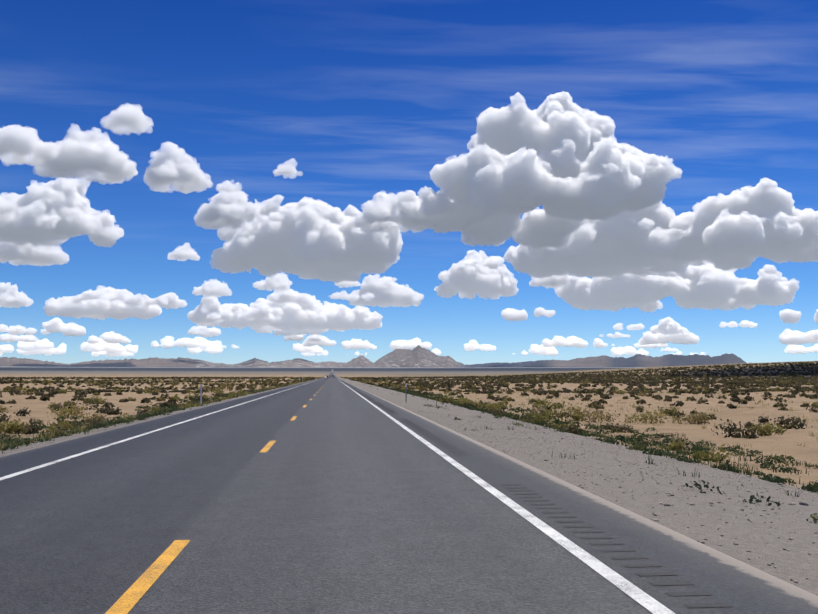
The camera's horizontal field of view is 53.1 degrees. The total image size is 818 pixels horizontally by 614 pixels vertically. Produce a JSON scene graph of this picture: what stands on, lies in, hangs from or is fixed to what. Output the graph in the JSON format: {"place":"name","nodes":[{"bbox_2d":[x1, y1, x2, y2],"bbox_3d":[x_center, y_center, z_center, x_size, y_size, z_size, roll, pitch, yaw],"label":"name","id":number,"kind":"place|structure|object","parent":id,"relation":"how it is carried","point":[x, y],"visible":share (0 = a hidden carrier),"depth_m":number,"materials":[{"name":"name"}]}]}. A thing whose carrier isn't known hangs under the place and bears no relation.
{"place":"outdoors","nodes":[
{"label":"outdoors","id":0,"kind":"place"},
{"bbox_2d":[0,345,750,367],"bbox_3d":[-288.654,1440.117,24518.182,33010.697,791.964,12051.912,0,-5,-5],"label":"mountains","id":1,"kind":"structure","parent":0,"point":[418,356],"depth_m":23837.80,"materials":[{"name":"grey stone"}]},
{"bbox_2d":[0,369,817,613],"bbox_3d":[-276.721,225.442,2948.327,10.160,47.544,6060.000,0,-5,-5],"label":"road asphalt","id":2,"kind":"structure","parent":0,"point":[338,497],"depth_m":8.56,"materials":[{"name":"grey asphalt"}]},
{"bbox_2d":[105,382,326,613],"bbox_3d":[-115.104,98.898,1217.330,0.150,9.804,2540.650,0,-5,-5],"label":"road centre dashes","id":3,"kind":"object","parent":2,"relation":"on","point":[128,599],"visible":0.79,"depth_m":6.46,"materials":[{"name":"yellow paint"}]},
{"bbox_2d":[0,374,674,613],"bbox_3d":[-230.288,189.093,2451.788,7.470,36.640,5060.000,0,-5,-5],"label":"road edge lines","id":4,"kind":"structure","parent":2,"relation":"on","point":[642,598],"depth_m":8.59,"materials":[{"name":"white paint"}]},
{"bbox_2d":[346,384,732,607],"bbox_3d":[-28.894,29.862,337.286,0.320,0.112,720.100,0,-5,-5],"label":"rumble strip","id":5,"kind":"object","parent":2,"relation":"on","point":[694,605],"visible":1,"depth_m":7.42,"materials":[{"name":"grey asphalt"}]},
{"bbox_2d":[0,361,817,595],"bbox_3d":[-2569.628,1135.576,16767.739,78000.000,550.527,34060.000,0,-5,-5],"label":"desert ground","id":6,"kind":"structure","parent":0,"point":[798,562],"depth_m":31.57,"materials":[{"name":"beige sand"}]},
{"bbox_2d":[200,385,201,403],"bbox_3d":[-11.973,5.107,47.098,0.100,1.250,0.046,0,-5,-5],"label":"delineator","id":7,"kind":"object","parent":6,"relation":"on","point":[201,394],"visible":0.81,"depth_m":47.10},
{"bbox_2d":[0,361,817,522],"bbox_3d":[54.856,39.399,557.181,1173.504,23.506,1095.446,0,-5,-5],"label":"desert scrub","id":8,"kind":"object","parent":6,"relation":"on","point":[57,430],"visible":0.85,"depth_m":93.88,"materials":[{"name":"green plant"}]},
{"bbox_2d":[0,410,817,582],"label":"shoulder pebbles","id":9,"kind":"object","parent":6,"relation":"on","point":[792,503],"visible":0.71,"depth_m":15.56,"materials":[{"name":"grey gravel"}]},
{"bbox_2d":[581,375,600,380],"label":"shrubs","id":10,"kind":"object","parent":6,"relation":"on","point":[598,378],"visible":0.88,"depth_m":380.60,"materials":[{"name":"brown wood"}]},
{"bbox_2d":[0,0,817,364],"label":"sky","id":11,"kind":"structure","parent":0,"point":[470,182],"materials":[{"name":"blue"}]}
]}

